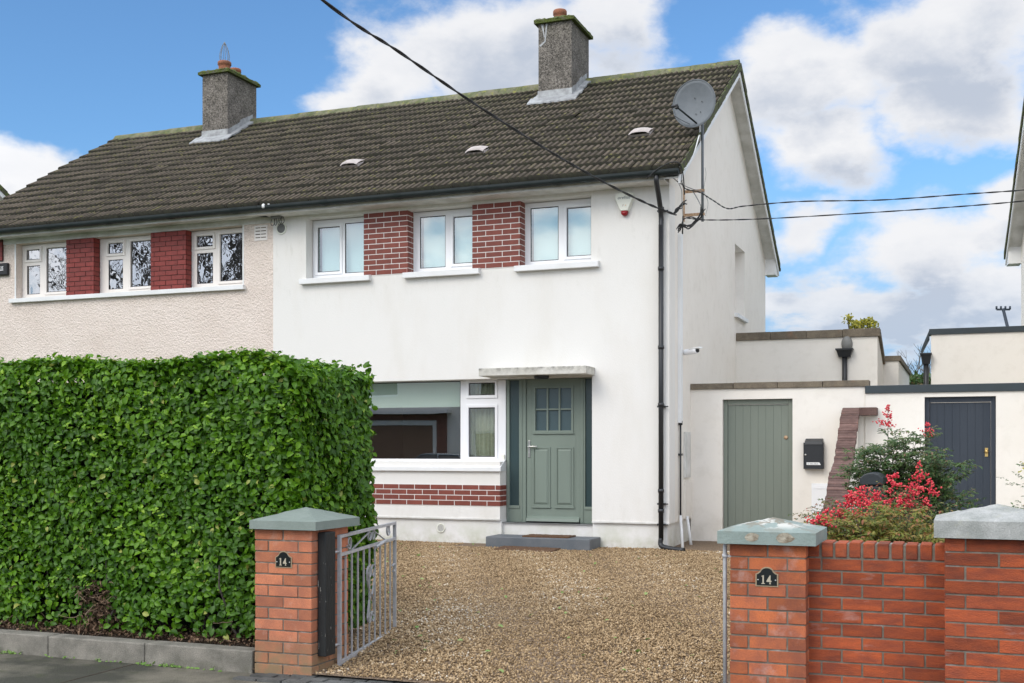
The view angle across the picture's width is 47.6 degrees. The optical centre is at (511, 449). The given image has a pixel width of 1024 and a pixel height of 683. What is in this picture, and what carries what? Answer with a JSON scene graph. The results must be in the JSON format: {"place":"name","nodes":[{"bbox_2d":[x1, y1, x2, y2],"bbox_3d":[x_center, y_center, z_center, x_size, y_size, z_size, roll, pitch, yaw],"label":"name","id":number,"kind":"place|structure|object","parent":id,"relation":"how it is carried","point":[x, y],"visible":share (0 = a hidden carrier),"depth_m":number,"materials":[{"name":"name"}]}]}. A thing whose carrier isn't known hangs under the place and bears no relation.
{"place":"outdoors","nodes":[
{"label":"outdoors","id":0,"kind":"place"},
{"bbox_2d":[0,615,255,646],"bbox_3d":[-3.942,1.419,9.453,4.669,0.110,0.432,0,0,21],"label":"leaf litter","id":1,"kind":"object","parent":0,"point":[172,637],"visible":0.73,"depth_m":8.99,"materials":[{"name":"brown plant"}]},
{"bbox_2d":[0,346,378,641],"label":"hedge","id":2,"kind":"object","parent":1,"relation":"on","point":[135,494],"visible":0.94,"depth_m":8.96,"materials":[{"name":"green plant"}]},
{"bbox_2d":[0,653,265,682],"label":"pavement","id":3,"kind":"structure","parent":0,"point":[18,668],"depth_m":8.32,"materials":[{"name":"concrete"}]},
{"bbox_2d":[61,664,133,682],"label":"pavement joints","id":4,"kind":"object","parent":3,"relation":"on","point":[97,673],"visible":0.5,"depth_m":8.28,"materials":[{"name":"concrete"}]},
{"bbox_2d":[1,650,221,671],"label":"weeds","id":5,"kind":"object","parent":3,"relation":"on","point":[137,663],"visible":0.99,"depth_m":8.59,"materials":[{"name":"green plant"}]},
{"bbox_2d":[232,673,416,682],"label":"driveway edging","id":6,"kind":"object","parent":3,"relation":"on","point":[274,678],"visible":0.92,"depth_m":8.01,"materials":[{"name":"grey stone"}]},
{"bbox_2d":[934,504,1023,682],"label":"gate pillar","id":7,"kind":"structure","parent":3,"relation":"on","point":[984,593],"depth_m":6.42,"materials":[{"name":"orange brick"}]},
{"bbox_2d":[47,540,730,682],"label":"driveway bed","id":8,"kind":"object","parent":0,"point":[707,545],"visible":0.13,"depth_m":9.61,"materials":[{"name":"beige gravel"}]},
{"bbox_2d":[0,629,59,655],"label":"kerb stone","id":9,"kind":"object","parent":8,"relation":"on","point":[28,642],"visible":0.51,"depth_m":9.06,"materials":[{"name":"concrete"}]},
{"bbox_2d":[49,634,154,663],"bbox_3d":[-3.136,1.542,8.870,0.909,0.197,0.150,0,0,21],"label":"kerb stone","id":10,"kind":"object","parent":8,"relation":"on","point":[109,649],"visible":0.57,"depth_m":8.80,"materials":[{"name":"concrete"}]},
{"bbox_2d":[145,640,255,672],"bbox_3d":[-2.269,1.541,8.532,0.940,0.199,0.150,0,0,21],"label":"kerb stone","id":11,"kind":"object","parent":8,"relation":"on","point":[218,657],"visible":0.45,"depth_m":8.46,"materials":[{"name":"concrete"}]},
{"bbox_2d":[249,507,359,675],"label":"gate pillar","id":12,"kind":"structure","parent":8,"relation":"on","point":[286,620],"depth_m":8.20,"materials":[{"name":"orange brick"}]},
{"bbox_2d":[275,551,291,567],"bbox_3d":[-1.613,0.776,8.188,0.136,0.119,0.011,0,0,21],"label":"number plate","id":13,"kind":"object","parent":12,"relation":"attached to","point":[283,559],"visible":1,"depth_m":8.19,"materials":[{"name":"black metal"}]},
{"bbox_2d":[318,531,334,656],"bbox_3d":[-1.316,1.022,8.236,0.065,0.875,0.140,0,0,21],"label":"timber post","id":14,"kind":"object","parent":12,"relation":"attached to","point":[326,593],"visible":1,"depth_m":8.18,"materials":[{"name":"black paint"}]},
{"bbox_2d":[335,521,396,665],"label":"driveway gate","id":15,"kind":"structure","parent":14,"relation":"attached to","point":[338,644],"depth_m":9.00,"materials":[{"name":"metal"}]},
{"bbox_2d":[256,8,780,550],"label":"semi detached house","id":16,"kind":"structure","parent":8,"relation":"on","point":[518,322],"depth_m":17.48,"materials":[{"name":"white paint"}]},
{"bbox_2d":[259,215,283,225],"bbox_3d":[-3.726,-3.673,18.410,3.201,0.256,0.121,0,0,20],"label":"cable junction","id":17,"kind":"object","parent":16,"relation":"attached to","point":[278,217],"visible":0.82,"depth_m":18.37,"materials":[{"name":"plastic"}]},
{"bbox_2d":[313,217,363,277],"bbox_3d":[-2.681,-3.175,18.372,1.021,0.941,0.123,0,0,21],"label":"window","id":18,"kind":"structure","parent":16,"relation":"in","point":[342,239],"depth_m":18.39,"materials":[{"name":"white plastic"}]},
{"bbox_2d":[367,379,506,459],"bbox_3d":[-1.483,-0.454,17.997,3.052,1.232,0.215,0,0,21],"label":"window","id":19,"kind":"structure","parent":16,"relation":"in","point":[482,404],"depth_m":17.66,"materials":[{"name":"white plastic"}]},
{"bbox_2d":[414,208,471,271],"bbox_3d":[-1.000,-3.175,17.717,1.068,0.941,0.123,0,0,21],"label":"window","id":20,"kind":"structure","parent":16,"relation":"in","point":[447,233],"depth_m":17.72,"materials":[{"name":"white plastic"}]},
{"bbox_2d":[526,378,579,521],"bbox_3d":[0.606,0.007,17.103,0.842,2.109,0.121,0,0,21],"label":"front door","id":21,"kind":"structure","parent":16,"relation":"in","point":[553,405],"depth_m":17.12,"materials":[{"name":"green paint"}]},
{"bbox_2d":[525,198,590,264],"bbox_3d":[0.716,-3.175,17.048,1.079,0.941,0.123,0,0,21],"label":"window","id":22,"kind":"structure","parent":16,"relation":"in","point":[562,229],"depth_m":17.05,"materials":[{"name":"white plastic"}]},
{"bbox_2d":[615,192,634,215],"bbox_3d":[1.591,-3.472,16.403,0.284,0.340,0.077,0,0,21],"label":"alarm box","id":23,"kind":"object","parent":16,"relation":"attached to","point":[624,202],"visible":0.89,"depth_m":16.37,"materials":[{"name":"white plastic"}]},
{"bbox_2d":[647,161,684,194],"bbox_3d":[2.105,-3.690,15.772,0.524,0.426,0.147,0,0,-2],"label":"loose cable","id":24,"kind":"object","parent":16,"relation":"hanging from","point":[669,163],"visible":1,"depth_m":15.76,"materials":[{"name":"black plastic"}]},
{"bbox_2d":[684,432,690,477],"bbox_3d":[2.602,0.078,17.194,0.036,0.674,0.360,0,0,21],"label":"meter cupboard","id":25,"kind":"object","parent":16,"relation":"attached to","point":[687,454],"visible":1,"depth_m":17.11,"materials":[{"name":"white paint"}]},
{"bbox_2d":[673,169,707,233],"bbox_3d":[2.518,-3.459,15.994,0.650,1.011,0.336,0,0,-30],"label":"cable clamp","id":26,"kind":"object","parent":16,"relation":"attached to","point":[682,225],"visible":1,"depth_m":15.90,"materials":[{"name":"black plastic"}]},
{"bbox_2d":[321,0,676,215],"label":"overhead cable","id":27,"kind":"object","parent":26,"relation":"attached to","point":[340,13],"visible":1,"depth_m":12.58,"materials":[{"name":"black plastic"}]},
{"bbox_2d":[681,174,1023,208],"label":"overhead cable","id":28,"kind":"object","parent":26,"relation":"attached to","point":[851,200],"visible":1,"depth_m":14.91,"materials":[{"name":"black plastic"}]},
{"bbox_2d":[686,200,1023,220],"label":"overhead cable","id":29,"kind":"object","parent":26,"relation":"attached to","point":[858,213],"visible":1,"depth_m":14.73,"materials":[{"name":"black plastic"}]},
{"bbox_2d":[683,346,702,354],"bbox_3d":[2.589,-1.415,16.659,0.092,0.104,0.342,0,0,-35],"label":"security camera","id":30,"kind":"object","parent":16,"relation":"attached to","point":[694,350],"visible":1,"depth_m":16.61,"materials":[{"name":"white plastic"}]},
{"bbox_2d":[671,79,715,221],"bbox_3d":[2.521,-4.332,16.762,0.662,2.008,0.578,0,0,-14],"label":"satellite dish","id":31,"kind":"object","parent":16,"relation":"attached to","point":[694,103],"visible":0.98,"depth_m":16.77,"materials":[{"name":"grey paint"}]},
{"bbox_2d":[679,125,700,168],"bbox_3d":[2.519,-4.315,16.342,0.072,0.949,1.268,0,0,23],"label":"aerial cable","id":32,"kind":"object","parent":31,"relation":"attached to","point":[699,137],"visible":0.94,"depth_m":16.54,"materials":[{"name":"white plastic"}]},
{"bbox_2d":[486,534,599,550],"bbox_3d":[0.444,1.365,16.651,1.574,0.229,0.510,0,0,21],"label":"door step","id":33,"kind":"object","parent":8,"relation":"on","point":[571,543],"depth_m":16.41,"materials":[{"name":"grey concrete"}]},
{"bbox_2d":[522,534,575,537],"bbox_3d":[0.531,1.239,16.623,0.690,0.021,0.360,0,0,21],"label":"doormat","id":34,"kind":"object","parent":33,"relation":"on","point":[548,536],"visible":1,"depth_m":16.57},
{"bbox_2d":[382,543,721,672],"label":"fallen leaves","id":35,"kind":"object","parent":8,"relation":"on","point":[637,650],"visible":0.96,"depth_m":10.53,"materials":[{"name":"brown plant"}]},
{"bbox_2d":[0,0,1023,449],"label":"sky","id":36,"kind":"structure","parent":0,"point":[848,99],"materials":[{"name":"blue"}]},
{"bbox_2d":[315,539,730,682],"bbox_3d":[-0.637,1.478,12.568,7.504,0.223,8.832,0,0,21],"label":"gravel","id":37,"kind":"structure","parent":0,"point":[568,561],"depth_m":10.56,"materials":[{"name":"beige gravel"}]},
{"bbox_2d":[494,546,560,551],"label":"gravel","id":38,"kind":"structure","parent":37,"relation":"on","point":[539,549],"depth_m":16.22,"materials":[{"name":"brown gravel"}]},
{"bbox_2d":[995,306,1010,325],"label":"utility pole","id":39,"kind":"object","parent":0,"point":[1004,315],"visible":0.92,"depth_m":55.20,"materials":[{"name":"grey wood"}]},
{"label":"neighbour drive","id":40,"kind":"structure","parent":0,"visible":0},
{"bbox_2d":[722,544,730,682],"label":"gate post","id":41,"kind":"object","parent":40,"relation":"on","point":[725,555],"visible":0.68,"depth_m":7.08,"materials":[{"name":"metal"}]},
{"bbox_2d":[717,517,826,682],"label":"gate pillar","id":42,"kind":"structure","parent":40,"relation":"on","point":[769,636],"depth_m":6.97,"materials":[{"name":"orange brick"}]},
{"bbox_2d":[755,567,777,586],"bbox_3d":[1.530,0.764,6.963,0.136,0.119,0.011,0,0,21],"label":"number plate","id":43,"kind":"object","parent":42,"relation":"attached to","point":[766,576],"visible":1,"depth_m":6.96,"materials":[{"name":"black metal"}]},
{"bbox_2d":[690,380,869,540],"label":"garden wall","id":44,"kind":"structure","parent":40,"relation":"on","point":[746,460],"depth_m":17.19,"materials":[{"name":"paint"}]},
{"bbox_2d":[803,439,823,468],"bbox_3d":[4.360,0.061,16.758,0.281,0.440,0.124,0,0,21],"label":"letterbox","id":45,"kind":"object","parent":44,"relation":"attached to","point":[813,453],"visible":1,"depth_m":16.71,"materials":[{"name":"grey metal"}]},
{"bbox_2d":[812,483,827,518],"bbox_3d":[4.524,0.885,16.734,0.394,0.789,0.049,0,0,21],"label":"meter cupboard","id":46,"kind":"object","parent":44,"relation":"attached to","point":[819,490],"visible":0.37,"depth_m":16.75,"materials":[{"name":"white plastic"}]},
{"bbox_2d":[805,508,836,534],"bbox_3d":[2.259,0.965,8.231,0.567,1.112,0.653,0,0,-23],"label":"berry shrub","id":47,"kind":"object","parent":40,"relation":"on","point":[813,521],"visible":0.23,"depth_m":8.18,"materials":[{"name":"red plant"}]},
{"bbox_2d":[810,407,877,536],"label":"dividing wall","id":48,"kind":"structure","parent":40,"relation":"on","point":[847,437],"depth_m":15.34,"materials":[{"name":"brick"}]},
{"bbox_2d":[800,501,944,543],"bbox_3d":[2.670,0.943,8.124,1.306,1.162,1.147,0,0,21],"label":"hedge","id":49,"kind":"object","parent":40,"relation":"on","point":[864,529],"visible":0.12,"depth_m":8.05,"materials":[{"name":"green plant"}]},
{"bbox_2d":[860,472,886,518],"bbox_3d":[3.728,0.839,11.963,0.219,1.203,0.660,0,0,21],"label":"wheelie bin","id":50,"kind":"object","parent":40,"relation":"on","point":[870,479],"visible":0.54,"depth_m":11.68,"materials":[{"name":"grey plastic"}]},
{"bbox_2d":[808,540,944,682],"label":"front wall","id":51,"kind":"structure","parent":40,"relation":"on","point":[876,609],"depth_m":6.87,"materials":[{"name":"orange brick"}]},
{"bbox_2d":[788,460,965,535],"bbox_3d":[2.949,0.794,9.296,1.368,1.421,1.380,0,0,-13],"label":"berry shrub","id":52,"kind":"object","parent":40,"relation":"on","point":[851,500],"visible":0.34,"depth_m":9.01,"materials":[{"name":"red plant"}]},
{"bbox_2d":[832,404,985,527],"bbox_3d":[4.302,0.481,12.599,1.593,1.944,1.393,0,0,21],"label":"berry shrub","id":53,"kind":"object","parent":40,"relation":"on","point":[908,470],"visible":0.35,"depth_m":12.37,"materials":[{"name":"green plant"}]},
{"bbox_2d":[865,383,1023,520],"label":"garden wall","id":54,"kind":"structure","parent":40,"relation":"on","point":[982,425],"depth_m":16.11,"materials":[{"name":"white paint"}]},
{"bbox_2d":[996,463,1023,508],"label":"berry shrub","id":55,"kind":"object","parent":40,"relation":"on","point":[1022,464],"visible":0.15,"depth_m":10.51,"materials":[{"name":"green plant"}]},
{"bbox_2d":[1004,100,1023,325],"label":"house","id":56,"kind":"structure","parent":40,"relation":"on","point":[1014,249],"depth_m":21.77,"materials":[{"name":"paint"}]},
{"label":"ground","id":57,"kind":"structure","parent":0,"visible":0},
{"bbox_2d":[0,185,9,200],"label":"house","id":58,"kind":"structure","parent":57,"relation":"on","point":[4,192],"depth_m":27.75,"materials":[{"name":"paint"}]},
{"bbox_2d":[736,328,910,404],"bbox_3d":[7.126,-0.301,22.544,2.402,3.601,6.629,0,0,44],"label":"extension","id":59,"kind":"object","parent":57,"relation":"on","point":[798,356],"visible":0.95,"depth_m":20.55,"materials":[{"name":"paint"}]},
{"bbox_2d":[841,336,852,347],"bbox_3d":[5.832,-1.843,20.209,0.190,0.276,0.105,0,0,21],"label":"security light","id":60,"kind":"object","parent":59,"relation":"attached to","point":[846,342],"visible":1,"depth_m":20.17,"materials":[{"name":"grey plastic"}]},
{"bbox_2d":[841,313,879,328],"bbox_3d":[7.931,-0.798,26.491,0.925,4.600,0.718,0,0,-1],"label":"tree","id":61,"kind":"object","parent":57,"relation":"on","point":[869,322],"visible":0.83,"depth_m":26.30,"materials":[{"name":"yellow plant"}]},
{"bbox_2d":[897,344,930,376],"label":"bare tree","id":62,"kind":"object","parent":57,"relation":"on","point":[919,366],"visible":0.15,"depth_m":43.01,"materials":[{"name":"grey plant"}]},
{"bbox_2d":[909,370,930,384],"bbox_3d":[11.336,-0.473,34.695,3.094,3.951,3.114,0,0,21],"label":"garden bush","id":63,"kind":"object","parent":57,"relation":"on","point":[916,378],"visible":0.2,"depth_m":33.64,"materials":[{"name":"green plant"}]},
{"bbox_2d":[914,347,930,431],"bbox_3d":[14.172,-0.944,38.372,2.811,5.105,1.913,0,0,-13],"label":"bare tree","id":64,"kind":"object","parent":57,"relation":"on","point":[929,402],"visible":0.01,"depth_m":38.14,"materials":[{"name":"plant"}]},
{"bbox_2d":[920,326,1023,402],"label":"extension","id":65,"kind":"object","parent":57,"relation":"on","point":[976,355],"visible":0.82,"depth_m":19.50,"materials":[{"name":"white paint"}]},
{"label":"front lawn","id":66,"kind":"structure","parent":0,"visible":0},
{"bbox_2d":[0,42,423,458],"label":"semi detached house","id":67,"kind":"structure","parent":66,"relation":"on","point":[149,245],"depth_m":19.97,"materials":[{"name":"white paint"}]},
{"bbox_2d":[0,263,8,275],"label":"alarm box","id":68,"kind":"object","parent":67,"relation":"attached to","point":[4,269],"visible":1,"depth_m":20.51,"materials":[{"name":"black plastic"}]},
{"bbox_2d":[22,242,65,297],"bbox_3d":[-8.147,-3.143,20.469,1.124,0.957,0.178,0,0,21],"label":"window","id":69,"kind":"structure","parent":67,"relation":"in","point":[43,265],"depth_m":20.51,"materials":[{"name":"beige plastic"}]},
{"bbox_2d":[100,235,150,292],"bbox_3d":[-6.514,-3.143,19.832,1.190,0.957,0.178,0,0,21],"label":"window","id":70,"kind":"structure","parent":67,"relation":"in","point":[125,262],"depth_m":19.86,"materials":[{"name":"beige plastic"}]},
{"bbox_2d":[192,228,241,287],"bbox_3d":[-4.794,-3.143,19.161,1.088,0.957,0.178,0,0,21],"label":"window","id":71,"kind":"structure","parent":67,"relation":"in","point":[216,254],"depth_m":19.18,"materials":[{"name":"beige plastic"}]}
]}

